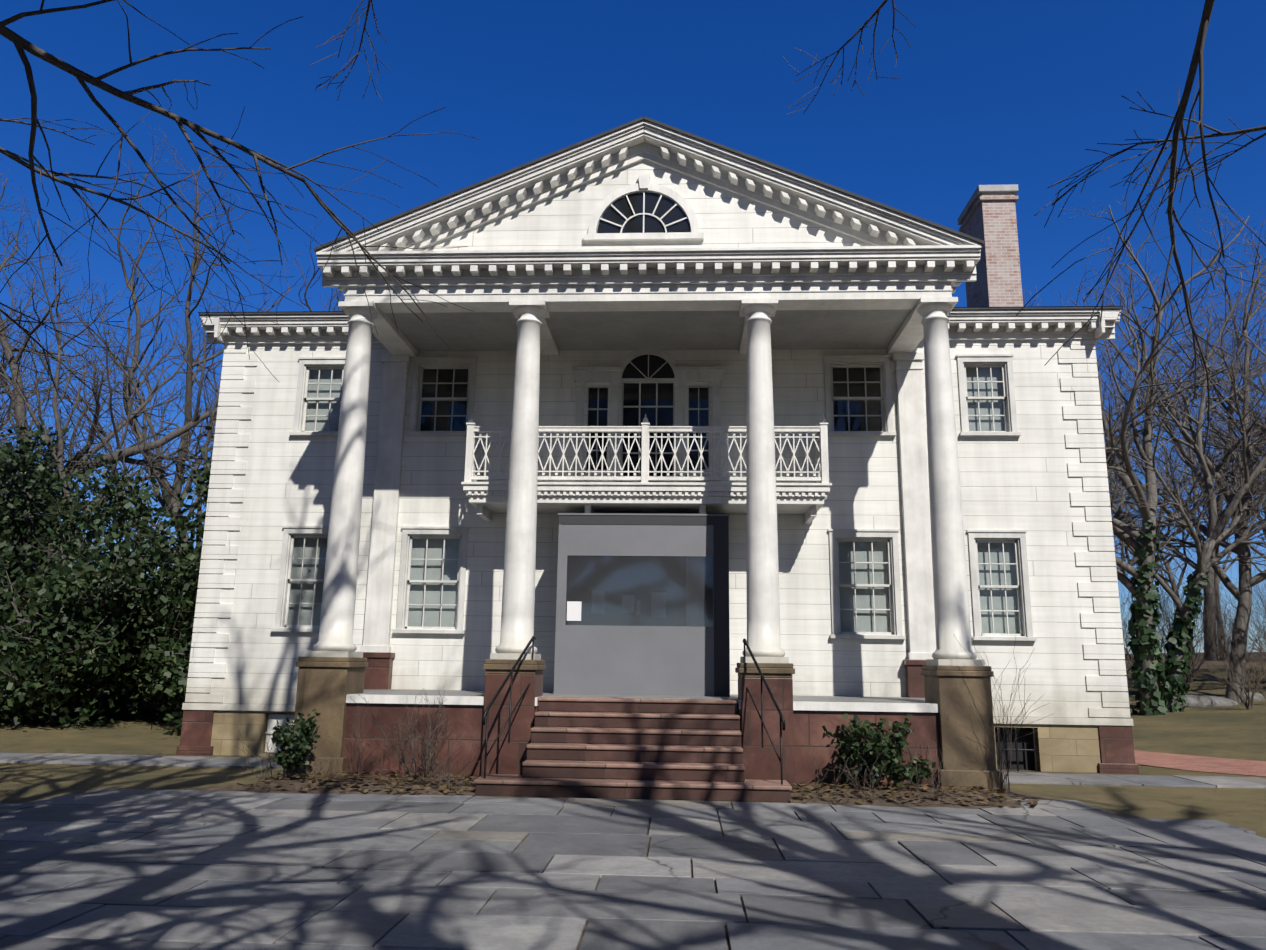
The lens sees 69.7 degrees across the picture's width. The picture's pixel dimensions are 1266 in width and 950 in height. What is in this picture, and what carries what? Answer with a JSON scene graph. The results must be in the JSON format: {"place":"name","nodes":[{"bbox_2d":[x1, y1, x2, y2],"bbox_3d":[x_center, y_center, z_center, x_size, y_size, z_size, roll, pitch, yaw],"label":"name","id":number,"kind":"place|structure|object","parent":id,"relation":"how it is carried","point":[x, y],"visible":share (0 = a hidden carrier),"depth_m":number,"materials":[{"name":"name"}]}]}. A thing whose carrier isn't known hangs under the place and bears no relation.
{"place":"outdoors","nodes":[
{"label":"outdoors","id":0,"kind":"place"},
{"bbox_2d":[0,783,1265,949],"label":"terrace paving","id":1,"kind":"structure","parent":0,"point":[126,869],"depth_m":7.23,"materials":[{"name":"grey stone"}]},
{"bbox_2d":[474,697,791,802],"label":"porch stairs","id":2,"kind":"structure","parent":1,"relation":"on","point":[637,748],"depth_m":12.28,"materials":[{"name":"brown stone"}]},
{"bbox_2d":[0,652,1265,837],"bbox_3d":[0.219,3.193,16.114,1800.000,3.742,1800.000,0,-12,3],"label":"lawn ground","id":3,"kind":"structure","parent":0,"point":[1238,731],"depth_m":15.55,"materials":[{"name":"plant"}]},
{"bbox_2d":[0,418,213,735],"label":"evergreen tree","id":4,"kind":"object","parent":3,"relation":"on","point":[61,694],"depth_m":21.65,"materials":[{"name":"green plant"}]},
{"bbox_2d":[0,120,344,574],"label":"bare trees","id":5,"kind":"object","parent":3,"relation":"on","point":[18,402],"visible":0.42,"depth_m":38.08,"materials":[{"name":"brown plant"}]},
{"bbox_2d":[235,776,1023,807],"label":"planting bed soil","id":6,"kind":"structure","parent":3,"relation":"on","point":[929,801],"depth_m":11.71,"materials":[{"name":"brown soil"}]},
{"bbox_2d":[237,771,1037,807],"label":"dead leaves","id":7,"kind":"object","parent":6,"relation":"on","point":[991,791],"visible":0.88,"depth_m":11.89,"materials":[{"name":"brown plant"}]},
{"bbox_2d":[0,752,1265,787],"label":"side walkway","id":8,"kind":"structure","parent":3,"relation":"on","point":[1014,777],"depth_m":14.54,"materials":[{"name":"grey stone"}]},
{"bbox_2d":[343,703,940,787],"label":"porch base wall","id":9,"kind":"structure","parent":3,"relation":"on","point":[809,731],"depth_m":13.23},
{"bbox_2d":[482,636,784,784],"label":"stair handrails","id":10,"kind":"object","parent":9,"relation":"on","point":[744,641],"visible":0.88,"depth_m":12.46,"materials":[{"name":"black metal"}]},
{"bbox_2d":[346,689,938,712],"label":"porch floor","id":11,"kind":"structure","parent":9,"relation":"on","point":[809,703],"depth_m":13.40,"materials":[{"name":"grey stone"}]},
{"bbox_2d":[554,513,729,696],"bbox_3d":[0.184,2.246,15.691,2.910,3.000,1.220,0,-12,3],"label":"entrance vestibule","id":12,"kind":"object","parent":11,"relation":"on","point":[642,604],"visible":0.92,"depth_m":15.21,"materials":[{"name":"grey paint"}]},
{"bbox_2d":[284,657,1003,790],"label":"column pedestals","id":13,"kind":"object","parent":3,"relation":"on","point":[326,686],"visible":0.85,"depth_m":13.10,"materials":[{"name":"brown stone"}]},
{"bbox_2d":[305,297,984,665],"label":"portico columns","id":14,"kind":"structure","parent":13,"relation":"on","point":[763,605],"depth_m":14.04,"materials":[{"name":"white wood"}]},
{"bbox_2d":[344,282,952,356],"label":"portico entablature","id":15,"kind":"structure","parent":14,"relation":"on","point":[707,317],"depth_m":15.61,"materials":[{"name":"white wood"}]},
{"bbox_2d":[314,116,983,292],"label":"pediment cornice","id":16,"kind":"structure","parent":14,"relation":"on","point":[907,247],"depth_m":14.68,"materials":[{"name":"white wood"}]},
{"bbox_2d":[418,160,873,250],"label":"pediment wall","id":17,"kind":"structure","parent":16,"relation":"attached to","point":[726,219],"depth_m":14.96,"materials":[{"name":"white"}]},
{"bbox_2d":[583,175,703,241],"bbox_3d":[0.178,-4.391,14.929,1.960,1.140,0.090,0,-12,3],"label":"fanlight window frame","id":18,"kind":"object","parent":17,"relation":"attached to","point":[643,185],"depth_m":14.90,"materials":[{"name":"white wood"}]},
{"bbox_2d":[236,629,1052,800],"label":"foundation shrubs","id":19,"kind":"object","parent":3,"relation":"on","point":[887,749],"depth_m":12.37,"materials":[{"name":"green plant"}]},
{"bbox_2d":[176,710,1138,773],"bbox_3d":[0.503,5.983,21.622,16.620,1.100,12.060,0,-12,3],"label":"building foundation","id":20,"kind":"object","parent":3,"relation":"on","point":[1108,749],"visible":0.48,"depth_m":15.67,"materials":[{"name":"beige stone"}]},
{"bbox_2d":[1022,188,1265,714],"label":"bare trees","id":21,"kind":"object","parent":3,"relation":"on","point":[1246,469],"visible":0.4,"depth_m":30.18,"materials":[{"name":"brown plant"}]},
{"bbox_2d":[1126,519,1208,715],"bbox_3d":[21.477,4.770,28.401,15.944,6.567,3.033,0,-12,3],"label":"ivy on trunks","id":22,"kind":"object","parent":3,"relation":"on","point":[1179,633],"visible":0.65,"depth_m":28.12,"materials":[{"name":"green plant"}]},
{"bbox_2d":[1115,538,1265,709],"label":"bare brush shrubs","id":23,"kind":"object","parent":3,"relation":"on","point":[1223,652],"visible":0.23,"depth_m":35.35,"materials":[{"name":"brown plant"}]},
{"bbox_2d":[1180,692,1265,706],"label":"outcrop rock","id":24,"kind":"object","parent":3,"relation":"on","point":[1201,701],"visible":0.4,"depth_m":29.17,"materials":[{"name":"grey stone"}]},
{"bbox_2d":[0,0,1265,487],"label":"overhanging branches","id":25,"kind":"object","parent":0,"point":[20,44],"visible":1,"depth_m":6.68,"materials":[{"name":"brown plant"}]},
{"bbox_2d":[0,0,1265,653],"label":"sky","id":26,"kind":"structure","parent":0,"point":[985,92],"materials":[{"name":"blue"}]},
{"bbox_2d":[597,192,690,232],"bbox_3d":[0.179,-4.299,14.951,1.540,0.770,0.001,0,-12,3],"label":"fanlight glass","id":27,"kind":"object","parent":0,"point":[676,213],"visible":0.61,"depth_m":14.94,"materials":[{"name":"black glass"}]},
{"bbox_2d":[187,340,1125,717],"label":"house walls","id":28,"kind":"structure","parent":0,"point":[1021,482],"depth_m":16.56,"materials":[{"name":"white wood"}]},
{"bbox_2d":[464,414,828,482],"bbox_3d":[0.238,-0.363,16.279,6.310,1.250,1.116,0,-12,3],"label":"balcony railing","id":29,"kind":"object","parent":28,"relation":"attached to","point":[476,441],"visible":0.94,"depth_m":15.78,"materials":[{"name":"white wood"}]},
{"bbox_2d":[461,482,831,523],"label":"balcony deck","id":30,"kind":"structure","parent":28,"relation":"attached to","point":[488,499],"depth_m":15.66,"materials":[{"name":"white wood"}]},
{"bbox_2d":[360,352,935,697],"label":"pilasters","id":31,"kind":"object","parent":28,"relation":"attached to","point":[375,648],"visible":0.83,"depth_m":16.49,"materials":[{"name":"white wood"}]},
{"bbox_2d":[572,348,724,482],"bbox_3d":[0.279,-1.081,17.002,2.860,2.953,0.250,0,-12,3],"label":"balcony door","id":32,"kind":"structure","parent":28,"relation":"in","point":[648,378],"depth_m":17.09,"materials":[{"name":"white wood"}]},
{"bbox_2d":[271,354,1036,640],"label":"window frames","id":33,"kind":"structure","parent":28,"relation":"in","point":[469,363],"depth_m":16.71,"materials":[{"name":"white wood"}]},
{"bbox_2d":[287,367,1019,633],"bbox_3d":[0.263,0.371,16.796,13.250,4.985,0.040,0,-12,3],"label":"window glass","id":34,"kind":"object","parent":33,"relation":"in","point":[839,541],"visible":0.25,"depth_m":16.75,"materials":[{"name":"black glass"}]},
{"bbox_2d":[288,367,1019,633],"bbox_3d":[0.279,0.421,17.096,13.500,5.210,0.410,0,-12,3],"label":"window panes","id":35,"kind":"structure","parent":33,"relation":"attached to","point":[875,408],"depth_m":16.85,"materials":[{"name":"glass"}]},
{"bbox_2d":[182,340,1133,725],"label":"corner quoins","id":36,"kind":"object","parent":28,"relation":"attached to","point":[1106,652],"depth_m":16.48,"materials":[{"name":"white wood"}]},
{"bbox_2d":[637,513,725,513],"bbox_3d":[0.237,0.799,16.608,2.910,0.210,0.015,0,-12,3],"label":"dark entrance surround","id":37,"kind":"object","parent":28,"relation":"attached to","point":[679,513],"visible":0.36,"depth_m":16.59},
{"bbox_2d":[198,306,1122,344],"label":"cornice","id":38,"kind":"structure","parent":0,"point":[954,307],"depth_m":17.33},
{"bbox_2d":[958,184,1022,306],"bbox_3d":[8.395,-4.207,21.176,0.890,4.680,1.640,0,-12,3],"label":"chimney","id":39,"kind":"object","parent":38,"relation":"on","point":[987,216],"visible":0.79,"depth_m":20.72,"materials":[{"name":"brick"}]},
{"bbox_2d":[1134,750,1265,775],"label":"brick path","id":40,"kind":"structure","parent":0,"point":[1211,764],"depth_m":16.53,"materials":[{"name":"red brick"}]}
]}

